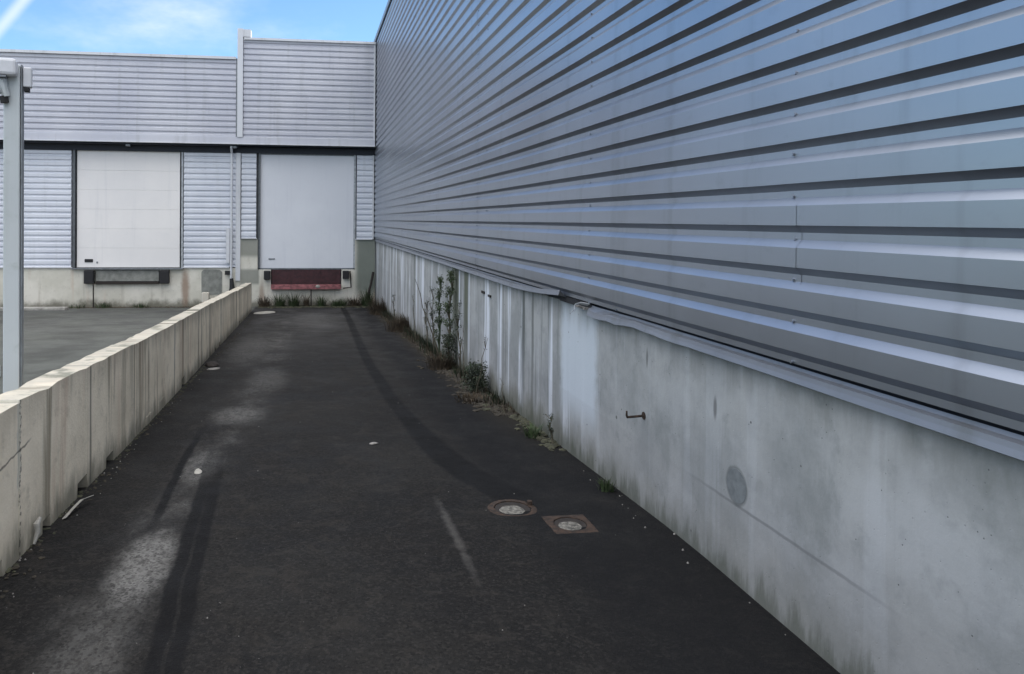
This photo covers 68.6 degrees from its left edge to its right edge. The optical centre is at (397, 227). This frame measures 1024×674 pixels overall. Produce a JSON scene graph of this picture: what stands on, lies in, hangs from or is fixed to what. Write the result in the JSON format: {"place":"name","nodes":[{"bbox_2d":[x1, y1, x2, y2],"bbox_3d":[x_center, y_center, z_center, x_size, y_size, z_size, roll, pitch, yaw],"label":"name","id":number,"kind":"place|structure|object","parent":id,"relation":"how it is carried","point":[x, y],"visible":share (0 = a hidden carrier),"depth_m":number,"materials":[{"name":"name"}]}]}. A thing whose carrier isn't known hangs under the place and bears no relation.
{"place":"outdoors","nodes":[
{"label":"outdoors","id":0,"kind":"place"},
{"bbox_2d":[0,0,387,57],"label":"sky","id":1,"kind":"structure","parent":0,"point":[174,27],"materials":[{"name":"blue"}]},
{"bbox_2d":[0,306,839,673],"bbox_3d":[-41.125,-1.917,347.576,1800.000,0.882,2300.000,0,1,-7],"label":"ground","id":2,"kind":"structure","parent":0,"point":[398,548],"depth_m":3.59,"materials":[{"name":"black asphalt"}]},
{"bbox_2d":[0,58,32,392],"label":"steel post","id":3,"kind":"object","parent":2,"relation":"on","point":[16,81],"visible":0.78,"depth_m":4.41,"materials":[{"name":"grey metal"}]},
{"bbox_2d":[0,307,67,310],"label":"kerb stone","id":4,"kind":"object","parent":2,"relation":"on","point":[43,308],"visible":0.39,"depth_m":19.26,"materials":[{"name":"concrete"}]},
{"bbox_2d":[33,517,41,543],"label":"torn paper tuft","id":5,"kind":"object","parent":2,"relation":"on","point":[36,524],"visible":1,"depth_m":3.60,"materials":[{"name":"white paper"}]},
{"bbox_2d":[62,495,92,518],"bbox_3d":[-1.778,1.543,4.099,0.034,0.034,0.292,0,1,6],"label":"plastic strip","id":6,"kind":"object","parent":2,"relation":"on","point":[71,509],"visible":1,"depth_m":4.05,"materials":[{"name":"white plastic"}]},
{"bbox_2d":[94,302,110,307],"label":"grass tuft","id":7,"kind":"object","parent":2,"relation":"on","point":[103,305],"visible":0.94,"depth_m":20.13,"materials":[{"name":"green plant"}]},
{"bbox_2d":[5,366,205,572],"bbox_3d":[-2.096,1.667,6.356,0.092,0.337,6.894,0,1,-7],"label":"wall foot moss","id":8,"kind":"object","parent":2,"relation":"on","point":[9,569],"depth_m":4.45,"materials":[{"name":"green plant"}]},
{"bbox_2d":[0,319,250,597],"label":"wall foot grit","id":9,"kind":"structure","parent":2,"relation":"on","point":[40,550],"depth_m":4.65,"materials":[{"name":"grey gravel"}]},
{"bbox_2d":[0,283,251,575],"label":"concrete wall","id":10,"kind":"structure","parent":2,"relation":"on","point":[67,431],"depth_m":4.52,"materials":[{"name":"beige concrete"}]},
{"bbox_2d":[68,306,193,308],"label":"yard edge litter","id":11,"kind":"object","parent":2,"relation":"on","point":[136,307],"visible":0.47,"depth_m":20.25,"materials":[{"name":"brown plant"}]},
{"bbox_2d":[132,302,151,307],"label":"grass tuft","id":12,"kind":"object","parent":2,"relation":"on","point":[140,305],"visible":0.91,"depth_m":20.30,"materials":[{"name":"green plant"}]},
{"bbox_2d":[0,28,375,307],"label":"loading dock building","id":13,"kind":"structure","parent":2,"relation":"on","point":[162,180],"depth_m":20.50,"materials":[{"name":"paint"}]},
{"bbox_2d":[77,150,179,266],"bbox_3d":[-7.436,-0.505,20.444,2.740,3.210,0.070,0,1,-7],"label":"dock door","id":14,"kind":"structure","parent":13,"relation":"in","point":[128,202],"depth_m":20.43,"materials":[{"name":"white metal"}]},
{"bbox_2d":[260,155,353,268],"bbox_3d":[-2.575,-0.432,21.017,2.630,3.235,0.075,0,1,-7],"label":"dock door","id":15,"kind":"structure","parent":13,"relation":"in","point":[307,202],"depth_m":21.00,"materials":[{"name":"white metal"}]},
{"bbox_2d":[194,468,201,473],"bbox_3d":[-1.308,1.599,4.844,0.051,0.018,0.102,0,1,-7],"label":"crushed paper scrap","id":16,"kind":"object","parent":2,"relation":"on","point":[198,471],"visible":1,"depth_m":4.83,"materials":[{"name":"white paper"}]},
{"bbox_2d":[202,292,209,301],"bbox_3d":[-5.301,2.062,20.393,0.190,0.550,0.200,0,1,-7],"label":"concrete stub","id":17,"kind":"object","parent":2,"relation":"on","point":[205,296],"visible":0.47,"depth_m":20.30,"materials":[{"name":"white concrete"}]},
{"bbox_2d":[205,361,218,366],"bbox_3d":[-2.388,1.768,9.522,0.173,0.088,0.238,0,1,-33],"label":"dark stone","id":18,"kind":"object","parent":2,"relation":"on","point":[211,364],"visible":0.88,"depth_m":9.46,"materials":[{"name":"stone"}]},
{"bbox_2d":[254,311,274,313],"bbox_3d":[-3.333,2.119,18.351,0.395,0.049,0.667,1,1,33],"label":"pale sand heap","id":19,"kind":"object","parent":2,"relation":"on","point":[265,312],"visible":0.91,"depth_m":18.29,"materials":[{"name":"beige sand"}]},
{"bbox_2d":[257,296,275,306],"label":"dead grass tuft","id":20,"kind":"object","parent":2,"relation":"on","point":[262,303],"visible":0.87,"depth_m":20.45,"materials":[{"name":"brown plant"}]},
{"bbox_2d":[271,293,289,306],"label":"grass tuft","id":21,"kind":"object","parent":2,"relation":"on","point":[280,303],"visible":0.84,"depth_m":20.56,"materials":[{"name":"green plant"}]},
{"bbox_2d":[284,291,307,306],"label":"grass tuft","id":22,"kind":"object","parent":2,"relation":"on","point":[295,302],"visible":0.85,"depth_m":20.59,"materials":[{"name":"green plant"}]},
{"bbox_2d":[301,294,311,305],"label":"dead grass tuft","id":23,"kind":"object","parent":2,"relation":"on","point":[306,302],"visible":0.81,"depth_m":20.70,"materials":[{"name":"brown plant"}]},
{"bbox_2d":[258,305,368,308],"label":"dead leaf litter","id":24,"kind":"object","parent":2,"relation":"on","point":[300,306],"visible":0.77,"depth_m":20.50,"materials":[{"name":"brown plant"}]},
{"bbox_2d":[315,294,329,306],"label":"grass tuft","id":25,"kind":"object","parent":2,"relation":"on","point":[319,303],"visible":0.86,"depth_m":20.74,"materials":[{"name":"green plant"}]},
{"bbox_2d":[330,298,346,306],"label":"grass tuft","id":26,"kind":"object","parent":2,"relation":"on","point":[336,303],"visible":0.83,"depth_m":20.70,"materials":[{"name":"green plant"}]},
{"bbox_2d":[346,296,365,306],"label":"dead grass tuft","id":27,"kind":"object","parent":2,"relation":"on","point":[354,303],"visible":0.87,"depth_m":20.80,"materials":[{"name":"brown plant"}]},
{"bbox_2d":[354,287,374,305],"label":"grass tuft","id":28,"kind":"object","parent":2,"relation":"on","point":[364,300],"visible":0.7,"depth_m":20.79,"materials":[{"name":"green plant"}]},
{"bbox_2d":[365,295,386,314],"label":"dead grass tuft","id":29,"kind":"object","parent":2,"relation":"on","point":[378,308],"visible":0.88,"depth_m":17.97,"materials":[{"name":"brown plant"}]},
{"bbox_2d":[378,311,409,332],"bbox_3d":[-0.018,1.777,14.008,0.715,0.397,0.830,0,1,-43],"label":"dead grass tuft","id":30,"kind":"object","parent":2,"relation":"on","point":[401,323],"visible":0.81,"depth_m":13.90,"materials":[{"name":"brown plant"}]},
{"bbox_2d":[392,295,395,320],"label":"tall weed","id":31,"kind":"object","parent":2,"relation":"on","point":[394,310],"visible":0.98,"depth_m":15.44,"materials":[{"name":"green plant"}]},
{"bbox_2d":[12,333,785,673],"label":"loose grit","id":32,"kind":"object","parent":2,"relation":"on","point":[448,491],"visible":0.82,"depth_m":4.02,"materials":[{"name":"stone"}]},
{"bbox_2d":[424,302,428,345],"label":"tall weed","id":33,"kind":"object","parent":2,"relation":"on","point":[426,304],"visible":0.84,"depth_m":11.36,"materials":[{"name":"green plant"}]},
{"bbox_2d":[415,279,439,356],"bbox_3d":[0.409,1.233,9.698,0.376,1.124,0.084,0,1,6],"label":"tall weed","id":34,"kind":"object","parent":2,"relation":"on","point":[428,323],"visible":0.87,"depth_m":9.68,"materials":[{"name":"green plant"}]},
{"bbox_2d":[428,287,436,353],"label":"tall weed","id":35,"kind":"object","parent":2,"relation":"on","point":[431,313],"visible":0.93,"depth_m":10.66,"materials":[{"name":"green plant"}]},
{"bbox_2d":[433,274,444,354],"bbox_3d":[0.559,1.223,10.150,0.188,1.176,0.231,1,1,10],"label":"tall weed","id":36,"kind":"object","parent":2,"relation":"on","point":[440,281],"visible":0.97,"depth_m":10.13,"materials":[{"name":"green plant"}]},
{"bbox_2d":[423,351,458,369],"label":"dead grass tuft","id":37,"kind":"object","parent":2,"relation":"on","point":[439,363],"visible":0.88,"depth_m":9.24,"materials":[{"name":"brown plant"}]},
{"bbox_2d":[375,310,514,412],"bbox_3d":[0.021,1.882,13.979,0.379,0.893,14.298,0,1,-7],"label":"grass strip","id":38,"kind":"object","parent":2,"relation":"on","point":[430,345],"depth_m":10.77,"materials":[{"name":"green plant"}]},
{"bbox_2d":[436,267,456,358],"bbox_3d":[0.617,1.150,9.526,0.241,1.282,0.265,0,1,-7],"label":"tall weed","id":39,"kind":"object","parent":2,"relation":"on","point":[448,307],"visible":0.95,"depth_m":9.52,"materials":[{"name":"green plant"}]},
{"bbox_2d":[438,330,456,362],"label":"leafy weed","id":40,"kind":"object","parent":2,"relation":"on","point":[451,340],"visible":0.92,"depth_m":9.45,"materials":[{"name":"green plant"}]},
{"bbox_2d":[386,318,519,415],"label":"silt bank","id":41,"kind":"structure","parent":2,"relation":"on","point":[495,408],"depth_m":7.68,"materials":[{"name":"brown soil"}]},
{"bbox_2d":[453,300,463,372],"bbox_3d":[0.729,1.317,8.898,0.133,0.892,0.183,0,1,-7],"label":"tall weed","id":42,"kind":"object","parent":2,"relation":"on","point":[457,323],"visible":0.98,"depth_m":8.88,"materials":[{"name":"green plant"}]},
{"bbox_2d":[461,328,463,379],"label":"tall weed","id":43,"kind":"object","parent":2,"relation":"on","point":[463,355],"visible":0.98,"depth_m":8.46,"materials":[{"name":"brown plant"}]},
{"bbox_2d":[455,392,492,403],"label":"dead grass tuft","id":44,"kind":"object","parent":2,"relation":"on","point":[473,396],"visible":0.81,"depth_m":7.31,"materials":[{"name":"brown plant"}]},
{"bbox_2d":[459,359,490,391],"bbox_3d":[0.803,1.562,7.710,0.305,0.370,0.315,0,1,-7],"label":"leafy weed","id":45,"kind":"object","parent":2,"relation":"on","point":[475,370],"visible":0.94,"depth_m":7.69,"materials":[{"name":"green plant"}]},
{"bbox_2d":[383,317,566,450],"bbox_3d":[0.175,1.929,13.253,0.334,0.816,15.881,0,1,-7],"label":"moss strip","id":46,"kind":"object","parent":2,"relation":"on","point":[541,438],"visible":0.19,"depth_m":6.14,"materials":[{"name":"green plant"}]},
{"bbox_2d":[475,337,487,394],"bbox_3d":[0.830,1.389,7.393,0.063,0.650,0.255,0,1,-29],"label":"tall weed","id":47,"kind":"object","parent":2,"relation":"on","point":[482,367],"visible":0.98,"depth_m":7.40,"materials":[{"name":"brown plant"}]},
{"bbox_2d":[487,499,536,515],"bbox_3d":[0.643,1.590,4.141,0.278,0.036,0.281,0,1,-7],"label":"manhole cover","id":48,"kind":"object","parent":2,"relation":"on","point":[509,506],"visible":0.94,"depth_m":4.15,"materials":[{"name":"metal"}]},
{"bbox_2d":[521,420,542,438],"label":"grass tuft","id":49,"kind":"object","parent":2,"relation":"on","point":[531,432],"visible":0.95,"depth_m":5.80,"materials":[{"name":"green plant"}]},
{"bbox_2d":[543,413,553,443],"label":"tall weed","id":50,"kind":"object","parent":2,"relation":"on","point":[551,429],"visible":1,"depth_m":5.56,"materials":[{"name":"green plant"}]},
{"bbox_2d":[542,515,598,533],"bbox_3d":[0.910,1.581,3.902,0.241,0.036,0.241,0,1,-7],"label":"manhole cover","id":51,"kind":"object","parent":2,"relation":"on","point":[564,524],"visible":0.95,"depth_m":3.90,"materials":[{"name":"metal"}]},
{"bbox_2d":[596,476,618,491],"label":"grass tuft","id":52,"kind":"object","parent":2,"relation":"on","point":[605,486],"visible":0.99,"depth_m":4.45,"materials":[{"name":"green plant"}]},
{"bbox_2d":[374,0,1023,673],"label":"metal clad warehouse","id":53,"kind":"structure","parent":2,"relation":"on","point":[738,288],"depth_m":3.02,"materials":[{"name":"paint"}]},
{"bbox_2d":[527,500,532,505],"bbox_3d":[0.747,1.570,4.195,0.035,0.040,0.035,0,1,-7],"label":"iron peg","id":54,"kind":"object","parent":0,"point":[529,502],"visible":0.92,"depth_m":4.18,"materials":[{"name":"brown metal"}]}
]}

